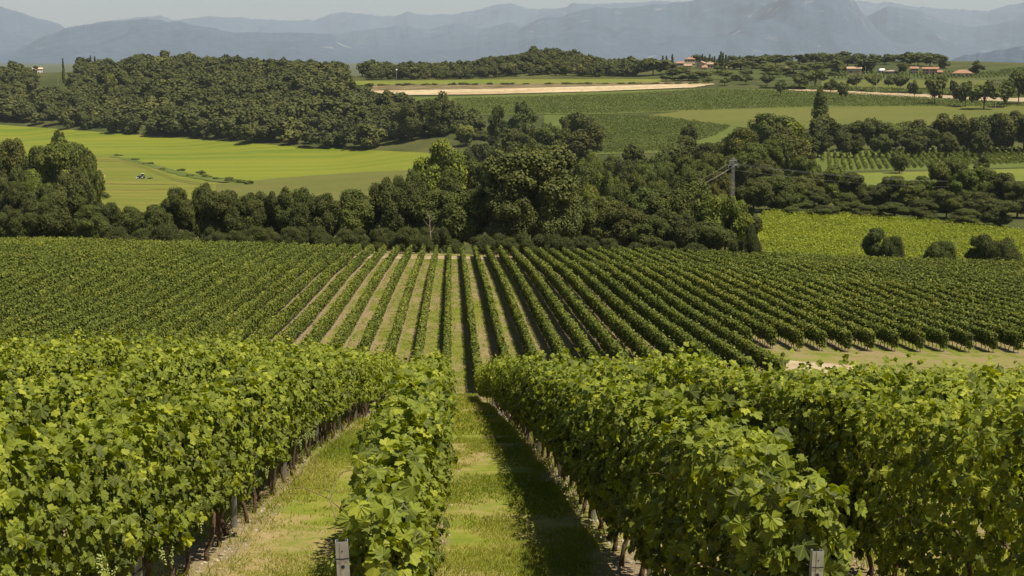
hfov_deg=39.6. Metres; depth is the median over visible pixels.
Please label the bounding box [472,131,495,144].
broadleaf tree
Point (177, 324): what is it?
vine row
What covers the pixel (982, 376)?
vine row
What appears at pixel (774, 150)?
broadleaf tree
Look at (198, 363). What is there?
vine row
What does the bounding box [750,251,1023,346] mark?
vine row
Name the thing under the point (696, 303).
vine row
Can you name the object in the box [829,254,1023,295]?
vine row
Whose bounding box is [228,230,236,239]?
shrub
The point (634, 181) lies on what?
broadleaf tree
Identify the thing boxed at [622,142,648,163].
broadleaf tree
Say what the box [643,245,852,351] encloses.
vine row
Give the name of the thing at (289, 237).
shrub
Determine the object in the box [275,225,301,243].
shrub
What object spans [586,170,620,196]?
broadleaf tree
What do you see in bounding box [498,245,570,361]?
vine row
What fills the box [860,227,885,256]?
broadleaf tree
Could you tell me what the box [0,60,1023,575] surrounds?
ground
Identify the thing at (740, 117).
khaki field
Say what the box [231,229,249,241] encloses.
shrub
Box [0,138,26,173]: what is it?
broadleaf tree
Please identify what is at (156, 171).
wheel track
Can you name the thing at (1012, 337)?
vine row
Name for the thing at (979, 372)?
vine row
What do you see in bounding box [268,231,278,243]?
shrub
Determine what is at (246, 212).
broadleaf tree
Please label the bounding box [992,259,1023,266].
vine row
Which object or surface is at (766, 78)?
broadleaf tree
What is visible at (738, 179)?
broadleaf tree
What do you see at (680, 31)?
mountain
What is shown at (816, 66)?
broadleaf tree
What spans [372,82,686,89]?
scrub bank
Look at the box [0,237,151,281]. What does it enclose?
vine row
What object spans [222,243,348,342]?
vine row
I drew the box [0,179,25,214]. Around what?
broadleaf tree
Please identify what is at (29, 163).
broadleaf tree
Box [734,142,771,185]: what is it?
broadleaf tree
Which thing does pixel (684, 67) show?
broadleaf tree
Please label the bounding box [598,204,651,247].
broadleaf tree
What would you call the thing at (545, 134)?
broadleaf tree
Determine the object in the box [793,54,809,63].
broadleaf tree
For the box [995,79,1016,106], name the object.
broadleaf tree
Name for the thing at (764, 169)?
broadleaf tree
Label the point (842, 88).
broadleaf tree
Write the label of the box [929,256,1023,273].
vine row
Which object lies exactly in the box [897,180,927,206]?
broadleaf tree
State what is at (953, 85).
broadleaf tree
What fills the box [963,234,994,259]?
broadleaf tree
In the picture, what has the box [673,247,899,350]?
vine row
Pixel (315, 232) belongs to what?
shrub
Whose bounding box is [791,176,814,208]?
broadleaf tree
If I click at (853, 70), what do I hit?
farmhouse
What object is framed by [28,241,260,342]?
vine row
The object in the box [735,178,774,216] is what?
broadleaf tree
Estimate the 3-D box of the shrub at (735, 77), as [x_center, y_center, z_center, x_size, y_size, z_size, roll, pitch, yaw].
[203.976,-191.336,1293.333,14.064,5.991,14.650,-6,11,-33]
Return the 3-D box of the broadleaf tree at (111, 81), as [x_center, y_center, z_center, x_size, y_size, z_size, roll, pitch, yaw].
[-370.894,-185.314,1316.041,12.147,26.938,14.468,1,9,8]
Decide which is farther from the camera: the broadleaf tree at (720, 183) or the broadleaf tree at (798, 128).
the broadleaf tree at (798, 128)
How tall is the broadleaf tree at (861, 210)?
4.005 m
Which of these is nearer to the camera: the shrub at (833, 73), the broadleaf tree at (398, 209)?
the broadleaf tree at (398, 209)
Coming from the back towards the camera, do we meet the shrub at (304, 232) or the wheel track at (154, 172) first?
the wheel track at (154, 172)
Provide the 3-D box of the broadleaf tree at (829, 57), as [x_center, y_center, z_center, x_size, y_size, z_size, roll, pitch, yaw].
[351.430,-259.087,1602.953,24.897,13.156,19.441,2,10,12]
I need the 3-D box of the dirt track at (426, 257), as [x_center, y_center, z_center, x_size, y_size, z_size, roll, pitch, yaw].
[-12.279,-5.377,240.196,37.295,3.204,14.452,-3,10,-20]
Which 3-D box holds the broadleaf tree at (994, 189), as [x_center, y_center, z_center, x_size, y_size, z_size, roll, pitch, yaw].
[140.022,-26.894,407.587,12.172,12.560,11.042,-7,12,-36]
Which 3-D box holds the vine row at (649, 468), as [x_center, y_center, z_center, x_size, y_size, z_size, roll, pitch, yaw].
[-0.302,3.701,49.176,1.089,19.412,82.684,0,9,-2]
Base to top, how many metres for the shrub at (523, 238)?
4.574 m
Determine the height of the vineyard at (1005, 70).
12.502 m
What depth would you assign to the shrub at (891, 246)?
285.18 m
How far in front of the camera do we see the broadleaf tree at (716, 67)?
1392.81 m
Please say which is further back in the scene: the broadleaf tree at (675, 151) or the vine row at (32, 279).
the broadleaf tree at (675, 151)
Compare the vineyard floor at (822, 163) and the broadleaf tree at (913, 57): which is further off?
the broadleaf tree at (913, 57)
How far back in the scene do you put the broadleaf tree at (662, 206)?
266.71 m
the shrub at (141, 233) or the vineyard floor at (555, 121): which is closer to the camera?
the shrub at (141, 233)
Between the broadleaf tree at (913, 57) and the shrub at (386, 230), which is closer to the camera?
the shrub at (386, 230)
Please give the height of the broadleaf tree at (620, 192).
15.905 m
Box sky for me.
[0,0,1023,27]
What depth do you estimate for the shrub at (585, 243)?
251.49 m
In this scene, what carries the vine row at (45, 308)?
on the ground at (322, 540)
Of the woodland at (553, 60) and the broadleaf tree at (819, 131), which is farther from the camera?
the woodland at (553, 60)
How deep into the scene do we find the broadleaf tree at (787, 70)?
1358.06 m
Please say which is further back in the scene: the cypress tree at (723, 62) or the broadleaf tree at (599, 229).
the cypress tree at (723, 62)
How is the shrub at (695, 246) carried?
on the ground at (322, 540)
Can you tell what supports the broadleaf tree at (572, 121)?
on the ground at (322, 540)
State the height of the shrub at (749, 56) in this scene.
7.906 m
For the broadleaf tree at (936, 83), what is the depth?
1021.40 m
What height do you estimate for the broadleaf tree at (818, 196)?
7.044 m
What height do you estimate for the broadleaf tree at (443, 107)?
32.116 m
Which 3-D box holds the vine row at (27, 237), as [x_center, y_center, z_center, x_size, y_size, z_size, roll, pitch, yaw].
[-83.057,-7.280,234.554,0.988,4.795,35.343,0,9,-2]
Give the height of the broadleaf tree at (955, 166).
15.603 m
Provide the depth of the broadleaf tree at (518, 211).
262.85 m
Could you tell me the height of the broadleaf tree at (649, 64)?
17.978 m
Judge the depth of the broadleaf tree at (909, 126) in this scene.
753.39 m
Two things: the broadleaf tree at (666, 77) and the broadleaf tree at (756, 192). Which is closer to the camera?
the broadleaf tree at (756, 192)
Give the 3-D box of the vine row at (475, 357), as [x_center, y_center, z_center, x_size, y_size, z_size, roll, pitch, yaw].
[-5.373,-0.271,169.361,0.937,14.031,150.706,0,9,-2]
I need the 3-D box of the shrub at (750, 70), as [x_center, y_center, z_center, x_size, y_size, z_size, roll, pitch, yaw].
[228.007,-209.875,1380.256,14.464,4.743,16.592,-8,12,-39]
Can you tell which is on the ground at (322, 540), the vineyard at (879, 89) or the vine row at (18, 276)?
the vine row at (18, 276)
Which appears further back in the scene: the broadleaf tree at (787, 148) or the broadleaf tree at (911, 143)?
the broadleaf tree at (911, 143)
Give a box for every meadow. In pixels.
[0,125,432,180]
[355,79,660,84]
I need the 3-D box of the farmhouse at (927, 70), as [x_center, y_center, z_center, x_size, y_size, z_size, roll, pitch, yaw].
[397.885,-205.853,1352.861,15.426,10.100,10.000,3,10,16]
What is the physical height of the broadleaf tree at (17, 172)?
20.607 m
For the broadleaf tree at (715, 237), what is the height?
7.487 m
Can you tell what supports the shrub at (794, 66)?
on the terrace field at (756, 74)
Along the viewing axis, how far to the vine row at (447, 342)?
134.48 m
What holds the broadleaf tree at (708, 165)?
on the ground at (322, 540)
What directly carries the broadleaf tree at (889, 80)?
on the ground at (322, 540)
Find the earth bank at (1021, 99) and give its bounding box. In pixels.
[788,88,1023,101]
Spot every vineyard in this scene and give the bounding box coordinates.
[454,88,1023,113]
[564,113,729,152]
[757,208,1023,258]
[789,84,1023,97]
[816,146,1023,168]
[831,66,1023,77]
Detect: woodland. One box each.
[0,50,485,147]
[356,46,638,78]
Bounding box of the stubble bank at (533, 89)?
[371,83,712,94]
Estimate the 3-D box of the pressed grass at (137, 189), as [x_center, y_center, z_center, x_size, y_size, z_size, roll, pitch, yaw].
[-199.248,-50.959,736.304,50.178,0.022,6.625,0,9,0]
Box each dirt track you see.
[342,255,526,259]
[726,360,853,372]
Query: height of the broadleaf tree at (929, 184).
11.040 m
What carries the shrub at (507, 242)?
on the ground at (322, 540)
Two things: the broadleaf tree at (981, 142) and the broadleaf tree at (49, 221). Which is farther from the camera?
the broadleaf tree at (981, 142)
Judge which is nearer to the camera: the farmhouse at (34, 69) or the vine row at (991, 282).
the vine row at (991, 282)
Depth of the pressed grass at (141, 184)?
764.23 m
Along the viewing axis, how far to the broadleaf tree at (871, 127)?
758.61 m
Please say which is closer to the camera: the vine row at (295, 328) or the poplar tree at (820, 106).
the vine row at (295, 328)
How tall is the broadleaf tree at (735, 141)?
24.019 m
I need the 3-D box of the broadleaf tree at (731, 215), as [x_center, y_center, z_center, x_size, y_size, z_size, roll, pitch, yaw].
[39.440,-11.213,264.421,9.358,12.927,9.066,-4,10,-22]
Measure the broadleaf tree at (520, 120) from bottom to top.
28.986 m
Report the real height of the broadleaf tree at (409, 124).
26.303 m
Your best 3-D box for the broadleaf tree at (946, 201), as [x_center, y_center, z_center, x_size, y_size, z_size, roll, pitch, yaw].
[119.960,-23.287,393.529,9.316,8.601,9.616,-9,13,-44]
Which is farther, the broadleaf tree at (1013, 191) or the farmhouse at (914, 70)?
the farmhouse at (914, 70)
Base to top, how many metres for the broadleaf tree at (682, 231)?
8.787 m
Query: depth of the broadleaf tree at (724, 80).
1230.06 m
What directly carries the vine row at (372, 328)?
on the ground at (322, 540)
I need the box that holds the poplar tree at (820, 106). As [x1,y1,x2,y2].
[810,87,829,118]
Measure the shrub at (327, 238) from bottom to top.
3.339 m
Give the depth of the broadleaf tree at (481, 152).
752.71 m
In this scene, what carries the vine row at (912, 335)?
on the ground at (322, 540)
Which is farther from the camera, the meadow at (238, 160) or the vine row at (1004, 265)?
the meadow at (238, 160)
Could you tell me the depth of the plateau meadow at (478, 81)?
1344.76 m
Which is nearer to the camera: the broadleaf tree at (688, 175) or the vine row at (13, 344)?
the vine row at (13, 344)
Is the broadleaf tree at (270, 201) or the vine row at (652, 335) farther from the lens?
the broadleaf tree at (270, 201)
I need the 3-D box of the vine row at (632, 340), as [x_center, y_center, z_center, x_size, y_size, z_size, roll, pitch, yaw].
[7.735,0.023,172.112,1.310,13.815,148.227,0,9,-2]
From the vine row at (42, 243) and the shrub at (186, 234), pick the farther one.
the shrub at (186, 234)
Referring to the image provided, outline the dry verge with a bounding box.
[783,356,1023,368]
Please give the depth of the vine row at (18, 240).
233.25 m
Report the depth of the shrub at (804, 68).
1421.10 m
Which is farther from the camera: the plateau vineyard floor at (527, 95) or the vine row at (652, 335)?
the plateau vineyard floor at (527, 95)
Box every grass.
[103,189,168,189]
[105,183,175,184]
[110,155,249,183]
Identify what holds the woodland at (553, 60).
on the ground at (322, 540)
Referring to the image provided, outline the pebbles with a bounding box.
[178,404,983,575]
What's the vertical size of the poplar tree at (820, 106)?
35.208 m
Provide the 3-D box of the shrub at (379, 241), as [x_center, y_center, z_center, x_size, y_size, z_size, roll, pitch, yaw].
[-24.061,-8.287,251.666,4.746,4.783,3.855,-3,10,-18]
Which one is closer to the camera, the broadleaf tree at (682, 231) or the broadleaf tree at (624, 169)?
the broadleaf tree at (682, 231)
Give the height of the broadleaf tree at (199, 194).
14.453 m
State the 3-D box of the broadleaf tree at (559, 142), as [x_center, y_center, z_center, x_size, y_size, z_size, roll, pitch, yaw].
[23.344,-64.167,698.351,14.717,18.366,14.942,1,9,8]
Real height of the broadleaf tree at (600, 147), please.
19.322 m
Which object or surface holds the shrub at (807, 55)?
on the ground at (322, 540)
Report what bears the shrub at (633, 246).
on the ground at (322, 540)
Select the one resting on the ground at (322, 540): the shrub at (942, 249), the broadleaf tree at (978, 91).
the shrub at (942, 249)
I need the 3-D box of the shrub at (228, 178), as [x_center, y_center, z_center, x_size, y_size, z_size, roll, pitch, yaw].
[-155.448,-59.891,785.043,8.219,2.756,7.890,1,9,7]
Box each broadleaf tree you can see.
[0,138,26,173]
[0,142,9,178]
[0,164,26,197]
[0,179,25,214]
[0,208,37,237]
[0,212,6,237]
[13,169,41,195]
[20,183,65,209]
[20,197,64,237]
[21,145,46,175]
[34,137,80,187]
[42,192,86,237]
[51,130,65,141]
[53,165,94,205]
[71,141,105,200]
[71,204,108,238]
[76,153,104,205]
[95,201,120,237]
[104,73,117,92]
[113,206,141,234]
[134,204,174,238]
[159,186,196,232]
[186,182,211,238]
[198,189,237,234]
[223,192,266,231]
[252,191,280,234]
[273,186,315,229]
[294,192,341,236]
[331,188,374,234]
[362,176,394,237]
[381,182,421,251]
[392,168,427,196]
[393,103,422,140]
[411,189,450,252]
[412,138,468,191]
[422,91,456,135]
[433,184,491,243]
[438,168,462,206]
[455,124,474,145]
[463,143,490,161]
[464,159,493,232]
[465,158,479,192]
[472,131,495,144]
[480,145,586,238]
[484,178,540,240]
[486,104,507,140]
[489,141,514,156]
[496,127,522,148]
[507,101,538,132]
[517,127,536,144]
[523,140,545,151]
[531,178,583,238]
[534,122,570,148]
[545,139,571,157]
[559,112,594,132]
[562,207,608,240]
[563,122,606,166]
[571,161,598,194]
[577,182,600,202]
[579,151,604,176]
[581,195,627,242]
[586,119,604,151]
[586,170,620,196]
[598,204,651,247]
[601,154,622,177]
[604,182,630,202]
[613,159,638,181]
[621,170,646,193]
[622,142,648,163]
[622,186,659,214]
[628,215,670,248]
[635,159,653,175]
[636,57,670,75]
[642,162,673,186]
[642,190,700,244]
[647,180,673,195]
[648,151,670,167]
[653,167,676,189]
[654,212,703,248]
[660,75,674,79]
[661,143,688,166]
[665,154,702,176]
[670,180,727,222]
[673,134,701,152]
[673,168,705,194]
[676,65,689,69]
[679,74,701,80]
[680,123,697,140]
[689,142,722,160]
[691,54,698,63]
[691,220,736,250]
[693,71,711,76]
[696,152,732,180]
[697,194,752,250]
[701,171,738,200]
[702,78,712,82]
[711,70,727,72]
[712,65,726,70]
[715,137,725,154]
[718,72,732,75]
[719,77,730,85]
[719,127,759,156]
[721,154,746,186]
[725,59,754,68]
[730,208,762,249]
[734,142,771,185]
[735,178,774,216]
[738,74,752,84]
[739,56,766,66]
[743,159,783,180]
[747,112,790,143]
[757,65,779,71]
[757,175,797,211]
[759,54,790,64]
[759,75,775,82]
[762,139,784,174]
[766,71,782,75]
[767,133,796,170]
[770,67,797,74]
[775,79,786,94]
[779,126,811,174]
[780,206,808,214]
[783,120,810,156]
[785,61,799,65]
[788,155,821,178]
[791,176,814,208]
[791,192,814,208]
[792,74,809,88]
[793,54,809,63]
[801,129,820,159]
[802,69,828,85]
[805,188,831,208]
[806,172,841,204]
[807,114,839,135]
[807,205,841,216]
[809,64,828,68]
[810,123,833,156]
[811,53,827,63]
[818,52,834,63]
[818,60,846,71]
[822,165,849,198]
[823,78,838,92]
[830,123,852,150]
[831,192,862,214]
[834,55,859,65]
[834,132,865,154]
[836,51,851,56]
[837,81,849,95]
[840,172,867,201]
[846,74,862,85]
[847,121,868,144]
[851,53,867,63]
[851,205,886,217]
[854,56,883,72]
[856,183,889,206]
[859,117,890,145]
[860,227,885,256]
[864,73,881,86]
[869,133,893,156]
[877,202,911,216]
[880,175,907,204]
[881,54,894,63]
[883,123,905,150]
[884,75,894,85]
[890,152,908,172]
[893,76,909,86]
[895,119,926,146]
[897,62,908,71]
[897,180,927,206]
[898,133,927,156]
[899,52,912,63]
[906,52,922,65]
[907,79,918,97]
[907,199,939,219]
[911,125,940,151]
[915,175,936,199]
[916,52,941,66]
[924,73,947,102]
[927,162,951,209]
[929,188,963,217]
[930,113,959,146]
[932,55,950,68]
[938,132,962,155]
[943,159,969,191]
[946,208,986,225]
[947,169,979,208]
[949,80,958,93]
[950,114,978,149]
[952,80,971,106]
[962,191,991,219]
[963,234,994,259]
[966,80,1001,108]
[967,165,996,191]
[968,60,985,73]
[969,112,1001,151]
[970,131,993,154]
[973,155,989,167]
[979,198,1021,226]
[981,172,1014,200]
[991,110,1019,149]
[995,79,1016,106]
[1002,181,1023,217]
[1009,70,1023,103]
[1011,114,1023,149]
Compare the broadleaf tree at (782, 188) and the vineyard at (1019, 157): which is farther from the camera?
the vineyard at (1019, 157)
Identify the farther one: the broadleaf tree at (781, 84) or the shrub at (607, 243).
the broadleaf tree at (781, 84)
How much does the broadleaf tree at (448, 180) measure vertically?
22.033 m
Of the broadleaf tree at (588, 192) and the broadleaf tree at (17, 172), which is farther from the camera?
the broadleaf tree at (17, 172)
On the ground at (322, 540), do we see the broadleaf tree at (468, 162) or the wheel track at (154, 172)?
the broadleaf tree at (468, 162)
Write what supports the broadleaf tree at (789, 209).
on the ground at (322, 540)
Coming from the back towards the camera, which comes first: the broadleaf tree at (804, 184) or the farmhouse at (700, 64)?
the farmhouse at (700, 64)
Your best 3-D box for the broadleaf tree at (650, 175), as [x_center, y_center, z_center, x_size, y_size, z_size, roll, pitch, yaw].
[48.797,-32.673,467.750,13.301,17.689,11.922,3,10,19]
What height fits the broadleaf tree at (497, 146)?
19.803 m
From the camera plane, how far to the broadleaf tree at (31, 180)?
396.05 m
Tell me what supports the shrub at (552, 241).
on the ground at (322, 540)
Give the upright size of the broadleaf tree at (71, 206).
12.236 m
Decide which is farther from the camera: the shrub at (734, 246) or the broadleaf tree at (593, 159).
the broadleaf tree at (593, 159)
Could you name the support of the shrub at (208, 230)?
on the ground at (322, 540)
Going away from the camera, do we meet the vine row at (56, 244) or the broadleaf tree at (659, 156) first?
the vine row at (56, 244)
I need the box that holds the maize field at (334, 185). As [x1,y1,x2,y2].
[216,170,421,200]
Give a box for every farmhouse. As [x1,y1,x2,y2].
[6,66,37,72]
[37,67,42,72]
[676,61,683,66]
[684,56,694,66]
[697,61,706,67]
[707,62,713,67]
[847,66,861,73]
[877,68,884,72]
[885,69,897,73]
[910,66,918,73]
[922,66,938,74]
[953,70,972,76]
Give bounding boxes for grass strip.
[858,169,1023,185]
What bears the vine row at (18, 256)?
on the ground at (322, 540)
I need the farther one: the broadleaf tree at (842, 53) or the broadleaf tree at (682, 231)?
the broadleaf tree at (842, 53)
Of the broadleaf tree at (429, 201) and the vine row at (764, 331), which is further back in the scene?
the broadleaf tree at (429, 201)
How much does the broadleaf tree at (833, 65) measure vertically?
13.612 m
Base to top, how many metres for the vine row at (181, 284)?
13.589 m
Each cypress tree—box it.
[62,58,65,82]
[719,51,721,65]
[721,52,724,65]
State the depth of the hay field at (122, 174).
771.48 m
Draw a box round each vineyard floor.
[413,88,1021,114]
[544,114,735,153]
[757,212,1023,260]
[816,148,1023,170]
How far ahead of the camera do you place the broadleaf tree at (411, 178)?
398.76 m
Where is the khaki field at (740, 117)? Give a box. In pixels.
[637,105,1023,128]
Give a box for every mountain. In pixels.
[0,6,64,51]
[0,18,417,63]
[72,0,688,33]
[328,22,521,44]
[360,0,903,61]
[855,0,1023,26]
[866,6,1023,59]
[947,46,1023,62]
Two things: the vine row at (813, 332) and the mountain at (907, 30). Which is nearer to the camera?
the vine row at (813, 332)
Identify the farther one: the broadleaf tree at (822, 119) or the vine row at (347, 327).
the broadleaf tree at (822, 119)
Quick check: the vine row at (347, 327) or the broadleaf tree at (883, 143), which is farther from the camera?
the broadleaf tree at (883, 143)
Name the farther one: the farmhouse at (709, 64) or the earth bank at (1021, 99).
the farmhouse at (709, 64)
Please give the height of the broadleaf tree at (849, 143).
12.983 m
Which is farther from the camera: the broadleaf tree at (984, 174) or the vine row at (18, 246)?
the broadleaf tree at (984, 174)
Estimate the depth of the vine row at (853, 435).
11.84 m
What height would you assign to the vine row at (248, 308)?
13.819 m
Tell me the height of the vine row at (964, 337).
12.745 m
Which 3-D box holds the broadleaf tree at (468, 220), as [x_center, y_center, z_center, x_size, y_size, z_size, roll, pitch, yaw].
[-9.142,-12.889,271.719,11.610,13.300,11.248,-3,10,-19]
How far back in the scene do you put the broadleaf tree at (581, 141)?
691.28 m
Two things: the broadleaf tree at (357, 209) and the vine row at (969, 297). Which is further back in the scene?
the broadleaf tree at (357, 209)
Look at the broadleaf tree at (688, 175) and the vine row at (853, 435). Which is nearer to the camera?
the vine row at (853, 435)
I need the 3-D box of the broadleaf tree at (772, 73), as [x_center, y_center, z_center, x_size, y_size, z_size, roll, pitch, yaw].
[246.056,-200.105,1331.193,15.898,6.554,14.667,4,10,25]
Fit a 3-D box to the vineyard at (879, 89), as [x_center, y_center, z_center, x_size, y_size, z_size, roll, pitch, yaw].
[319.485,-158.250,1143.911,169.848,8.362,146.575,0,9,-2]
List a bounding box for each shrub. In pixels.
[103,225,130,239]
[130,228,151,240]
[152,223,180,241]
[178,229,192,240]
[189,232,200,240]
[197,227,218,241]
[206,232,231,241]
[224,177,237,180]
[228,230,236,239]
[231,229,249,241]
[241,226,269,243]
[255,226,273,234]
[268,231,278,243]
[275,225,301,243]
[281,228,304,244]
[296,226,310,244]
[307,226,324,244]
[313,233,333,245]
[331,229,358,249]
[352,227,369,248]
[363,228,388,250]
[382,227,390,249]
[387,230,401,250]
[390,226,422,253]
[413,235,433,253]
[418,226,438,251]
[428,227,451,252]
[441,238,465,253]
[469,233,495,254]
[487,232,509,254]
[502,237,522,254]
[510,232,537,255]
[530,234,544,254]
[542,233,563,254]
[558,236,580,252]
[574,235,601,250]
[600,238,621,250]
[627,242,645,250]
[652,240,678,251]
[664,68,678,74]
[667,63,676,67]
[671,68,690,72]
[681,242,708,252]
[720,239,742,254]
[727,55,738,60]
[730,74,741,80]
[738,69,753,73]
[740,223,762,253]
[741,55,755,58]
[751,63,767,68]
[786,72,805,75]
[789,64,798,69]
[797,65,811,71]
[803,53,813,61]
[827,71,845,75]
[876,235,905,257]
[894,54,902,60]
[921,239,956,259]
[980,236,1023,261]
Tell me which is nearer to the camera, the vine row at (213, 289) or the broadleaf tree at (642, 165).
the vine row at (213, 289)
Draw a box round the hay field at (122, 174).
[95,155,218,211]
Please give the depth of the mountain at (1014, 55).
7937.77 m
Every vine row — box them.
[0,235,50,244]
[0,236,36,241]
[0,236,62,248]
[0,236,77,251]
[0,236,87,253]
[0,236,102,257]
[0,237,107,262]
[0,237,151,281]
[0,238,121,267]
[0,238,134,272]
[0,238,188,303]
[0,239,162,290]
[0,239,174,297]
[0,239,200,313]
[0,239,211,321]
[0,240,223,330]
[0,240,236,339]
[0,326,206,359]
[0,326,357,535]
[0,328,267,390]
[0,337,411,575]
[1,333,145,344]
[3,240,248,341]
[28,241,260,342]
[58,241,272,342]
[87,240,285,339]
[115,242,297,341]
[138,242,309,341]
[157,243,322,342]
[190,243,335,342]
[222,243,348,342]
[245,243,361,344]
[271,244,374,344]
[290,347,458,575]
[299,243,386,346]
[325,244,399,350]
[355,244,412,352]
[384,244,425,355]
[412,244,438,360]
[442,245,451,363]
[459,244,482,382]
[473,245,510,358]
[473,347,868,575]
[485,246,544,361]
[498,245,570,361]
[511,246,600,361]
[524,246,633,361]
[536,247,658,363]
[541,341,1023,575]
[550,248,687,360]
[561,247,725,369]
[574,248,755,370]
[586,247,781,371]
[598,246,752,340]
[609,246,776,348]
[620,247,804,350]
[634,247,827,348]
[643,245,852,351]
[656,247,875,349]
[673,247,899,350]
[680,247,925,349]
[696,250,949,351]
[707,248,974,351]
[707,348,1023,546]
[716,249,998,351]
[737,250,1022,352]
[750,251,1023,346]
[756,360,1023,395]
[762,251,1023,327]
[764,250,1023,319]
[774,250,1023,315]
[790,252,1023,309]
[803,252,1023,304]
[815,253,1023,300]
[818,367,1022,376]
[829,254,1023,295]
[846,255,1023,292]
[854,255,1023,288]
[867,255,1023,285]
[888,255,1023,281]
[898,256,1023,279]
[915,256,1023,275]
[920,355,1022,380]
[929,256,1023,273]
[946,257,1023,271]
[959,258,1023,270]
[968,258,1023,267]
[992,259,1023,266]
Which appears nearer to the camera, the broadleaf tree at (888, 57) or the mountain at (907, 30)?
the broadleaf tree at (888, 57)
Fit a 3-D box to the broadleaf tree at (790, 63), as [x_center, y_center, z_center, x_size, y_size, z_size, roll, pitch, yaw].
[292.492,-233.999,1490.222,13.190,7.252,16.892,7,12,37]
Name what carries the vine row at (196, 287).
on the ground at (322, 540)
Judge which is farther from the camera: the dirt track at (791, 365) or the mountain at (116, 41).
the mountain at (116, 41)
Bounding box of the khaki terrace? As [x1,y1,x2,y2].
[821,79,986,87]
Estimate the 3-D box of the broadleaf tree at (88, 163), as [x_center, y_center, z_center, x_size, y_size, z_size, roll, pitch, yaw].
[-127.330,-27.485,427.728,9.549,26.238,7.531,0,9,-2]
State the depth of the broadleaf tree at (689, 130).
787.29 m
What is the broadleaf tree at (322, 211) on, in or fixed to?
on the ground at (322, 540)
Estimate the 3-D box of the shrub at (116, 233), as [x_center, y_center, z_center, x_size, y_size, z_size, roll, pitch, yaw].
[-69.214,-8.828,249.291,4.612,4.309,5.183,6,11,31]
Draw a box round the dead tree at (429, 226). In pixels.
[423,211,433,252]
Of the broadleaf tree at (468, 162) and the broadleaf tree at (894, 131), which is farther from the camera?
the broadleaf tree at (894, 131)
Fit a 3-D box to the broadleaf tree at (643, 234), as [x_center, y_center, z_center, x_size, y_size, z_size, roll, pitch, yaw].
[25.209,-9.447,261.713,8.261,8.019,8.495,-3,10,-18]
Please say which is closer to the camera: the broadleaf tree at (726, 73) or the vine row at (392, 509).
the vine row at (392, 509)
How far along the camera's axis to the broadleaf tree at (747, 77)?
1235.66 m
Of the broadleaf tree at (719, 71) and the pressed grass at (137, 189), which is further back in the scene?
the broadleaf tree at (719, 71)
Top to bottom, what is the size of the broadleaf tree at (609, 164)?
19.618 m
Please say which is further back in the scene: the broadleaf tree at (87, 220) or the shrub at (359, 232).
the broadleaf tree at (87, 220)
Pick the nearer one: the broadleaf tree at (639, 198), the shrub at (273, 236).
the shrub at (273, 236)
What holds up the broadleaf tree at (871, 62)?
on the terrace field at (756, 74)
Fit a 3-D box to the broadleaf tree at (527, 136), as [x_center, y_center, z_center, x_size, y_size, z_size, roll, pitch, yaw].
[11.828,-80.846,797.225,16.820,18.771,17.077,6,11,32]
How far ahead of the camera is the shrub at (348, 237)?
249.97 m
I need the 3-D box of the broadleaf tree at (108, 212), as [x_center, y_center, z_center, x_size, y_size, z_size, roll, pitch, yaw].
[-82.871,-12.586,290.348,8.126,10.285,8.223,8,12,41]
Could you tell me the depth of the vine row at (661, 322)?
142.06 m
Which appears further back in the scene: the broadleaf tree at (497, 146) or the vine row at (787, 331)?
the broadleaf tree at (497, 146)
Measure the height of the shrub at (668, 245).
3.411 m
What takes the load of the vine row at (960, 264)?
on the ground at (322, 540)
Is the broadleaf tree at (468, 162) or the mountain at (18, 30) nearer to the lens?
the broadleaf tree at (468, 162)
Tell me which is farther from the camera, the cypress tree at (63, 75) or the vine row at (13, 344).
the cypress tree at (63, 75)
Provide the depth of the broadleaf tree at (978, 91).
974.36 m
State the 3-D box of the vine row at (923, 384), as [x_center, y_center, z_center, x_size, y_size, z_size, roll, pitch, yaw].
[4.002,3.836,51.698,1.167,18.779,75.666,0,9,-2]
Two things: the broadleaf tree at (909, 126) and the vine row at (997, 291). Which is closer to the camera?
the vine row at (997, 291)
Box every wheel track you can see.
[97,160,212,186]
[107,159,211,184]
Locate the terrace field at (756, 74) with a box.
[661,64,1023,79]
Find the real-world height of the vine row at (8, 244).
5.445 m
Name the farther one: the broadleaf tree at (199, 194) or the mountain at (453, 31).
the mountain at (453, 31)
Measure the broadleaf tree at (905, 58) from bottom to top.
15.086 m
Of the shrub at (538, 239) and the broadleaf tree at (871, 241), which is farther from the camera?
the broadleaf tree at (871, 241)
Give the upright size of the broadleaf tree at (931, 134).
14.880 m
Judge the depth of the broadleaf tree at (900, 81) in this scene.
1182.51 m
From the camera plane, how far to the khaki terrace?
1244.40 m
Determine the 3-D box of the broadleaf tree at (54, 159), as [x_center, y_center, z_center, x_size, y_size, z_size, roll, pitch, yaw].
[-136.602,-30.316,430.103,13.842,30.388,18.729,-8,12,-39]
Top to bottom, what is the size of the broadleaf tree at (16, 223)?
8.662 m
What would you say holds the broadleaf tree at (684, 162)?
on the ground at (322, 540)
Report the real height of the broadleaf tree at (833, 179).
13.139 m
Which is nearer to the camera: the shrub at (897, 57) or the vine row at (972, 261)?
the vine row at (972, 261)
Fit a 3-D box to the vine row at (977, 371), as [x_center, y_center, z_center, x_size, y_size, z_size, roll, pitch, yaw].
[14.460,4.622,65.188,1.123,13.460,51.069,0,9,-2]
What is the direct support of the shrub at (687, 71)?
on the terrace field at (756, 74)
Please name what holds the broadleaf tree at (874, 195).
on the ground at (322, 540)
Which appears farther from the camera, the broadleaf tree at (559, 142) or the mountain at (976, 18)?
the mountain at (976, 18)
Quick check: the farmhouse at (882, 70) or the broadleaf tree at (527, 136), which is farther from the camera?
the farmhouse at (882, 70)
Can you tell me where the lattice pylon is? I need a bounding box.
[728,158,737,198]

